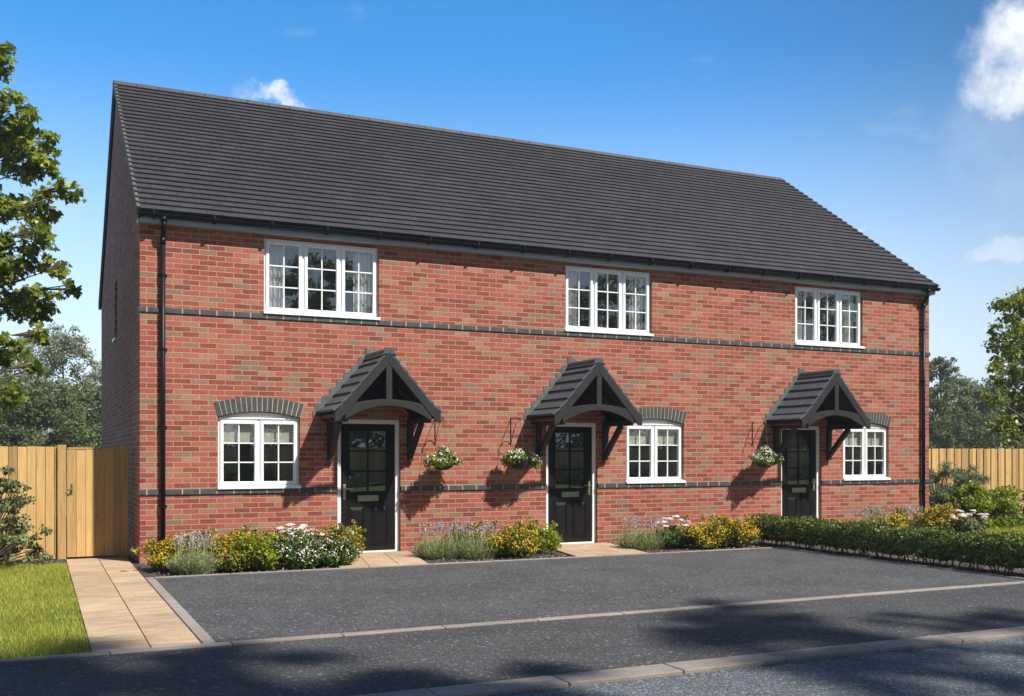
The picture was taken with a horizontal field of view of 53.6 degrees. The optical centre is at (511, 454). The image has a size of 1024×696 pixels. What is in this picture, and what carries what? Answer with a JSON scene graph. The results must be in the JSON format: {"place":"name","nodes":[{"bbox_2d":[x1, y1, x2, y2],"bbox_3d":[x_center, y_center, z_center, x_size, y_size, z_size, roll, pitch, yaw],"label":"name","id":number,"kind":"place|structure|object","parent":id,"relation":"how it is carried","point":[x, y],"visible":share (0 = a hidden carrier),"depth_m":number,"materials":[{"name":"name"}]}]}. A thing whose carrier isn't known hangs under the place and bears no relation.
{"place":"outdoors","nodes":[
{"label":"outdoors","id":0,"kind":"place"},
{"bbox_2d":[65,557,200,652],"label":"paved path","id":1,"kind":"structure","parent":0,"point":[143,572],"depth_m":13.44,"materials":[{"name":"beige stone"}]},
{"bbox_2d":[4,471,997,561],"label":"ground","id":2,"kind":"structure","parent":0,"point":[129,555],"depth_m":17.36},
{"bbox_2d":[0,373,29,444],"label":"garden tree","id":3,"kind":"object","parent":2,"relation":"on","point":[4,382],"visible":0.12,"depth_m":45.25,"materials":[{"name":"green plant"}]},
{"bbox_2d":[0,446,56,559],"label":"timber fence","id":4,"kind":"object","parent":2,"relation":"on","point":[31,466],"visible":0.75,"depth_m":14.61,"materials":[{"name":"beige wood"}]},
{"bbox_2d":[57,445,127,559],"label":"timber gate","id":5,"kind":"structure","parent":4,"relation":"attached to","point":[91,496],"depth_m":14.90,"materials":[{"name":"beige wood"}]},
{"bbox_2d":[0,353,84,480],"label":"garden tree","id":6,"kind":"object","parent":2,"relation":"on","point":[7,372],"visible":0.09,"depth_m":55.49,"materials":[{"name":"green plant"}]},
{"bbox_2d":[0,40,86,422],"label":"maple tree","id":7,"kind":"object","parent":2,"relation":"on","point":[18,135],"visible":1,"depth_m":15.89,"materials":[{"name":"green plant"}]},
{"bbox_2d":[0,377,100,489],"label":"garden tree","id":8,"kind":"object","parent":2,"relation":"on","point":[25,414],"visible":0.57,"depth_m":43.91,"materials":[{"name":"green plant"}]},
{"bbox_2d":[15,322,100,470],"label":"garden tree","id":9,"kind":"object","parent":2,"relation":"on","point":[59,348],"visible":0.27,"depth_m":60.94,"materials":[{"name":"green plant"}]},
{"bbox_2d":[29,382,100,476],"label":"garden tree","id":10,"kind":"object","parent":2,"relation":"on","point":[87,395],"visible":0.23,"depth_m":48.44,"materials":[{"name":"green plant"}]},
{"bbox_2d":[81,371,100,444],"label":"garden tree","id":11,"kind":"object","parent":2,"relation":"on","point":[98,385],"visible":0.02,"depth_m":65.55,"materials":[{"name":"green plant"}]},
{"bbox_2d":[145,547,773,643],"bbox_3d":[0.912,1.563,12.395,9.761,0.113,4.821,0,0,-25],"label":"bed edging","id":12,"kind":"object","parent":2,"relation":"on","point":[196,629],"visible":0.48,"depth_m":12.54,"materials":[{"name":"concrete"}]},
{"bbox_2d":[0,581,1023,662],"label":"driveway edging","id":13,"kind":"object","parent":2,"relation":"on","point":[48,657],"visible":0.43,"depth_m":8.94,"materials":[{"name":"concrete"}]},
{"bbox_2d":[98,80,940,563],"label":"brick house","id":14,"kind":"structure","parent":2,"relation":"on","point":[318,318],"depth_m":17.28,"materials":[{"name":"brick"}]},
{"bbox_2d":[217,412,300,488],"bbox_3d":[-3.747,-0.068,15.013,1.221,1.132,0.187,0,0,-25],"label":"window","id":15,"kind":"structure","parent":14,"relation":"in","point":[258,429],"depth_m":15.02,"materials":[{"name":"white plastic"}]},
{"bbox_2d":[264,238,380,319],"bbox_3d":[-2.901,-2.502,15.443,1.794,1.445,0.247,0,0,-25],"label":"window","id":16,"kind":"structure","parent":14,"relation":"in","point":[274,257],"depth_m":15.42,"materials":[{"name":"white plastic"}]},
{"bbox_2d":[341,424,394,550],"bbox_3d":[-2.233,0.500,15.743,0.866,1.960,0.114,0,0,-25],"label":"door","id":17,"kind":"structure","parent":14,"relation":"in","point":[374,511],"depth_m":15.77,"materials":[{"name":"black paint"}]},
{"bbox_2d":[421,416,462,469],"bbox_3d":[-1.075,-0.188,15.809,0.523,0.856,0.650,0,0,20],"label":"hanging basket","id":18,"kind":"object","parent":14,"relation":"attached to","point":[442,458],"visible":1,"depth_m":15.69,"materials":[{"name":"plastic"}]},
{"bbox_2d":[499,417,542,470],"bbox_3d":[0.143,-0.180,16.405,0.715,0.871,0.544,0,0,10],"label":"hanging basket","id":19,"kind":"object","parent":14,"relation":"attached to","point":[517,458],"visible":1,"depth_m":16.32,"materials":[{"name":"plastic"}]},
{"bbox_2d":[548,427,591,541],"bbox_3d":[0.995,0.500,17.257,0.846,1.960,0.114,0,0,-25],"label":"door","id":20,"kind":"structure","parent":14,"relation":"in","point":[570,508],"depth_m":17.27,"materials":[{"name":"black paint"}]},
{"bbox_2d":[565,265,653,335],"bbox_3d":[1.649,-2.502,17.578,1.761,1.445,0.247,0,0,-25],"label":"window","id":21,"kind":"structure","parent":14,"relation":"in","point":[635,293],"depth_m":17.58,"materials":[{"name":"white plastic"}]},
{"bbox_2d":[626,419,685,483],"bbox_3d":[2.514,-0.068,17.950,1.233,1.132,0.187,0,0,-25],"label":"window","id":22,"kind":"structure","parent":14,"relation":"in","point":[653,433],"depth_m":17.96,"materials":[{"name":"white plastic"}]},
{"bbox_2d":[748,421,783,467],"bbox_3d":[4.621,-0.188,18.447,0.594,0.856,0.673,0,0,23],"label":"hanging basket","id":23,"kind":"object","parent":14,"relation":"attached to","point":[765,457],"visible":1,"depth_m":18.38,"materials":[{"name":"plastic"}]},
{"bbox_2d":[782,430,815,526],"bbox_3d":[5.490,0.500,19.365,0.836,1.960,0.114,0,0,-25],"label":"door","id":24,"kind":"structure","parent":14,"relation":"in","point":[797,499],"depth_m":19.39,"materials":[{"name":"black paint"}]},
{"bbox_2d":[795,286,864,348],"bbox_3d":[6.109,-2.502,19.670,1.723,1.445,0.247,0,0,-25],"label":"window","id":25,"kind":"structure","parent":14,"relation":"in","point":[843,305],"depth_m":19.71,"materials":[{"name":"white plastic"}]},
{"bbox_2d":[843,424,890,480],"bbox_3d":[6.968,-0.068,20.040,1.213,1.132,0.187,0,0,-25],"label":"window","id":26,"kind":"structure","parent":14,"relation":"in","point":[863,438],"depth_m":20.05,"materials":[{"name":"white plastic"}]},
{"bbox_2d":[354,626,1023,695],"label":"road kerb","id":27,"kind":"structure","parent":2,"relation":"on","point":[590,677],"depth_m":7.29,"materials":[{"name":"concrete"}]},
{"bbox_2d":[774,547,1023,579],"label":"hedge edging","id":28,"kind":"object","parent":2,"relation":"on","point":[902,563],"visible":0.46,"depth_m":14.08,"materials":[{"name":"concrete"}]},
{"bbox_2d":[929,382,968,468],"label":"garden tree","id":29,"kind":"object","parent":2,"relation":"on","point":[937,436],"visible":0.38,"depth_m":51.63,"materials":[{"name":"green plant"}]},
{"bbox_2d":[929,356,982,448],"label":"garden tree","id":30,"kind":"object","parent":2,"relation":"on","point":[964,402],"visible":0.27,"depth_m":56.14,"materials":[{"name":"green plant"}]},
{"bbox_2d":[930,372,1008,448],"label":"garden tree","id":31,"kind":"object","parent":2,"relation":"on","point":[974,385],"visible":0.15,"depth_m":62.53,"materials":[{"name":"green plant"}]},
{"bbox_2d":[929,449,1023,514],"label":"timber fence","id":32,"kind":"object","parent":2,"relation":"on","point":[1011,467],"visible":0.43,"depth_m":22.91,"materials":[{"name":"beige wood"}]},
{"bbox_2d":[931,411,1023,478],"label":"garden tree","id":33,"kind":"object","parent":2,"relation":"on","point":[977,430],"visible":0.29,"depth_m":54.28,"materials":[{"name":"green plant"}]},
{"bbox_2d":[961,387,1021,477],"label":"garden tree","id":34,"kind":"object","parent":2,"relation":"on","point":[978,398],"visible":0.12,"depth_m":57.84,"materials":[{"name":"green plant"}]},
{"bbox_2d":[980,286,1023,449],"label":"broadleaf tree","id":35,"kind":"object","parent":2,"relation":"on","point":[1012,416],"visible":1,"depth_m":24.82,"materials":[{"name":"green plant"}]},
{"bbox_2d":[981,359,1023,448],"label":"garden tree","id":36,"kind":"object","parent":2,"relation":"on","point":[988,383],"visible":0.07,"depth_m":64.61,"materials":[{"name":"green plant"}]},
{"bbox_2d":[0,528,1018,658],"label":"lawn soil","id":37,"kind":"structure","parent":0,"point":[38,618],"depth_m":9.48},
{"bbox_2d":[0,465,52,565],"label":"leafy shrub","id":38,"kind":"object","parent":37,"relation":"on","point":[9,521],"visible":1,"depth_m":13.78,"materials":[{"name":"green plant"}]},
{"bbox_2d":[0,562,90,658],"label":"lawn grass","id":39,"kind":"structure","parent":37,"relation":"on","point":[66,597],"depth_m":9.80,"materials":[{"name":"green plant"}]},
{"bbox_2d":[980,525,1023,534],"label":"lawn grass","id":40,"kind":"structure","parent":37,"relation":"on","point":[1000,529],"depth_m":20.53,"materials":[{"name":"green plant"}]},
{"bbox_2d":[0,584,1023,695],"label":"footway","id":41,"kind":"structure","parent":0,"point":[367,664],"depth_m":7.94,"materials":[{"name":"grey asphalt"}]},
{"bbox_2d":[0,0,1023,451],"label":"sky","id":42,"kind":"structure","parent":0,"point":[903,120],"materials":[{"name":"blue"}]},
{"bbox_2d":[10,524,1023,577],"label":"planting bed","id":43,"kind":"object","parent":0,"point":[152,574],"visible":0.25,"depth_m":14.70,"materials":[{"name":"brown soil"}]},
{"bbox_2d":[0,559,65,565],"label":"bark chips","id":44,"kind":"object","parent":43,"relation":"on","point":[51,561],"visible":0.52,"depth_m":14.29,"materials":[{"name":"brown wood"}]},
{"bbox_2d":[130,530,212,570],"bbox_3d":[-4.464,1.265,13.517,0.995,0.561,1.042,0,0,-5],"label":"golden shrub","id":45,"kind":"object","parent":43,"relation":"on","point":[158,555],"visible":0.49,"depth_m":13.27,"materials":[{"name":"yellow plant"}]},
{"bbox_2d":[161,528,224,574],"bbox_3d":[-4.104,1.247,13.047,0.799,0.571,0.763,0,0,-25],"label":"lavender","id":46,"kind":"object","parent":43,"relation":"on","point":[193,563],"visible":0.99,"depth_m":12.95,"materials":[{"name":"green plant"}]},
{"bbox_2d":[208,538,251,572],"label":"green bush","id":47,"kind":"object","parent":43,"relation":"on","point":[231,560],"visible":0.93,"depth_m":13.14,"materials":[{"name":"green plant"}]},
{"bbox_2d":[201,523,274,568],"bbox_3d":[-3.715,1.241,13.689,1.144,0.596,1.003,0,0,-25],"label":"golden shrub","id":48,"kind":"object","parent":43,"relation":"on","point":[229,538],"visible":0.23,"depth_m":13.58,"materials":[{"name":"yellow plant"}]},
{"bbox_2d":[233,532,290,570],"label":"lime bush","id":49,"kind":"object","parent":43,"relation":"on","point":[264,557],"visible":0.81,"depth_m":13.27,"materials":[{"name":"green plant"}]},
{"bbox_2d":[250,529,291,559],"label":"green bush","id":50,"kind":"object","parent":43,"relation":"on","point":[251,534],"depth_m":14.32,"materials":[{"name":"green plant"}]},
{"bbox_2d":[266,523,328,560],"bbox_3d":[-3.095,1.256,14.459,0.849,0.588,0.615,0,0,-38],"label":"sedum","id":51,"kind":"object","parent":43,"relation":"on","point":[286,528],"visible":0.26,"depth_m":14.41,"materials":[{"name":"grey plant"}]},
{"bbox_2d":[258,524,354,569],"bbox_3d":[-2.778,1.237,13.810,1.342,0.596,0.965,0,0,-25],"label":"white flower bush","id":52,"kind":"object","parent":43,"relation":"on","point":[303,552],"visible":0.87,"depth_m":13.52,"materials":[{"name":"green plant"}]},
{"bbox_2d":[318,535,359,566],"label":"white flower bush","id":53,"kind":"object","parent":43,"relation":"on","point":[345,558],"visible":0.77,"depth_m":13.78,"materials":[{"name":"green plant"}]},
{"bbox_2d":[311,521,366,559],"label":"golden shrub","id":54,"kind":"object","parent":43,"relation":"on","point":[354,538],"visible":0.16,"depth_m":14.39,"materials":[{"name":"yellow plant"}]},
{"bbox_2d":[410,520,470,558],"bbox_3d":[-1.018,1.256,15.057,0.943,0.606,0.986,0,0,-25],"label":"lavender","id":55,"kind":"object","parent":43,"relation":"on","point":[438,549],"visible":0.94,"depth_m":14.89,"materials":[{"name":"green plant"}]},
{"bbox_2d":[445,520,492,546],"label":"golden shrub","id":56,"kind":"object","parent":43,"relation":"on","point":[470,535],"visible":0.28,"depth_m":15.57,"materials":[{"name":"plant"}]},
{"bbox_2d":[448,520,500,558],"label":"lavender","id":57,"kind":"object","parent":43,"relation":"on","point":[474,550],"visible":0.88,"depth_m":14.91,"materials":[{"name":"green plant"}]},
{"bbox_2d":[480,519,539,557],"bbox_3d":[-0.005,1.249,15.166,0.898,0.585,0.904,0,0,15],"label":"golden shrub","id":58,"kind":"object","parent":43,"relation":"on","point":[518,540],"visible":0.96,"depth_m":14.97,"materials":[{"name":"yellow plant"}]},
{"bbox_2d":[509,517,562,553],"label":"shrub","id":59,"kind":"object","parent":43,"relation":"on","point":[548,541],"visible":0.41,"depth_m":15.56,"materials":[{"name":"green plant"}]},
{"bbox_2d":[614,514,668,549],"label":"lavender","id":60,"kind":"object","parent":43,"relation":"on","point":[641,541],"visible":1,"depth_m":16.30,"materials":[{"name":"green plant"}]},
{"bbox_2d":[654,525,687,548],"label":"green bush","id":61,"kind":"object","parent":43,"relation":"on","point":[674,538],"visible":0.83,"depth_m":16.41,"materials":[{"name":"green plant"}]},
{"bbox_2d":[656,515,695,546],"bbox_3d":[2.719,1.282,16.934,0.743,0.565,0.612,0,0,-25],"label":"sedum","id":62,"kind":"object","parent":43,"relation":"on","point":[687,523],"visible":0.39,"depth_m":16.83,"materials":[{"name":"pink plant"}]},
{"bbox_2d":[676,513,732,549],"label":"golden shrub","id":63,"kind":"object","parent":43,"relation":"on","point":[699,534],"visible":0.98,"depth_m":16.40,"materials":[{"name":"yellow plant"}]},
{"bbox_2d":[707,513,761,546],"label":"golden shrub","id":64,"kind":"object","parent":43,"relation":"on","point":[740,532],"visible":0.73,"depth_m":16.66,"materials":[{"name":"yellow plant"}]},
{"bbox_2d":[851,505,894,533],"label":"lavender","id":65,"kind":"object","parent":43,"relation":"on","point":[864,512],"visible":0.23,"depth_m":18.79,"materials":[{"name":"purple plant"}]},
{"bbox_2d":[747,535,1023,576],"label":"bark chips","id":66,"kind":"object","parent":43,"relation":"on","point":[848,552],"visible":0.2,"depth_m":14.82,"materials":[{"name":"brown wood"}]},
{"bbox_2d":[749,513,1023,574],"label":"clipped hedge","id":67,"kind":"object","parent":43,"relation":"on","point":[865,537],"visible":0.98,"depth_m":14.50,"materials":[{"name":"green plant"}]},
{"bbox_2d":[862,506,911,526],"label":"golden shrub","id":68,"kind":"object","parent":43,"relation":"on","point":[896,519],"visible":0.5,"depth_m":18.98,"materials":[{"name":"yellow plant"}]},
{"bbox_2d":[894,504,923,527],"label":"lavender","id":69,"kind":"object","parent":43,"relation":"on","point":[909,513],"visible":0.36,"depth_m":19.23,"materials":[{"name":"purple plant"}]},
{"bbox_2d":[913,503,969,534],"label":"golden shrub","id":70,"kind":"object","parent":43,"relation":"on","point":[931,517],"visible":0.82,"depth_m":18.97,"materials":[{"name":"yellow plant"}]},
{"bbox_2d":[929,461,959,510],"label":"feathery shrub","id":71,"kind":"object","parent":43,"relation":"on","point":[939,491],"visible":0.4,"depth_m":21.12,"materials":[{"name":"green plant"}]},
{"bbox_2d":[945,509,988,534],"bbox_3d":[8.549,1.284,19.002,0.880,0.529,0.684,0,0,-25],"label":"sedum","id":72,"kind":"object","parent":43,"relation":"on","point":[967,524],"visible":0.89,"depth_m":18.82,"materials":[{"name":"green plant"}]},
{"bbox_2d":[942,464,995,524],"bbox_3d":[9.912,0.890,21.880,1.374,1.408,1.137,0,0,-25],"label":"feathery shrub","id":73,"kind":"object","parent":43,"relation":"on","point":[960,479],"visible":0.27,"depth_m":21.80,"materials":[{"name":"green plant"}]},
{"bbox_2d":[942,479,1000,528],"bbox_3d":[9.484,1.028,21.032,1.215,1.071,1.016,0,0,-25],"label":"lime shrub","id":74,"kind":"object","parent":43,"relation":"on","point":[977,502],"visible":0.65,"depth_m":20.88,"materials":[{"name":"green plant"}]},
{"bbox_2d":[985,484,1023,527],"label":"round bush","id":75,"kind":"object","parent":43,"relation":"on","point":[1004,500],"visible":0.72,"depth_m":21.34,"materials":[{"name":"green plant"}]},
{"bbox_2d":[1018,490,1023,513],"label":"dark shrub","id":76,"kind":"object","parent":43,"relation":"on","point":[1022,501],"visible":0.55,"depth_m":22.68,"materials":[{"name":"green plant"}]},
{"bbox_2d":[338,537,801,567],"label":"paved path","id":77,"kind":"structure","parent":0,"point":[368,559],"depth_m":15.37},
{"bbox_2d":[155,548,1023,643],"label":"driveway","id":78,"kind":"structure","parent":0,"point":[228,608],"depth_m":11.64,"materials":[{"name":"grey asphalt"}]},
{"bbox_2d":[489,637,1023,695],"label":"road","id":79,"kind":"structure","parent":0,"point":[989,668],"depth_m":6.99,"materials":[{"name":"grey asphalt"}]}
]}

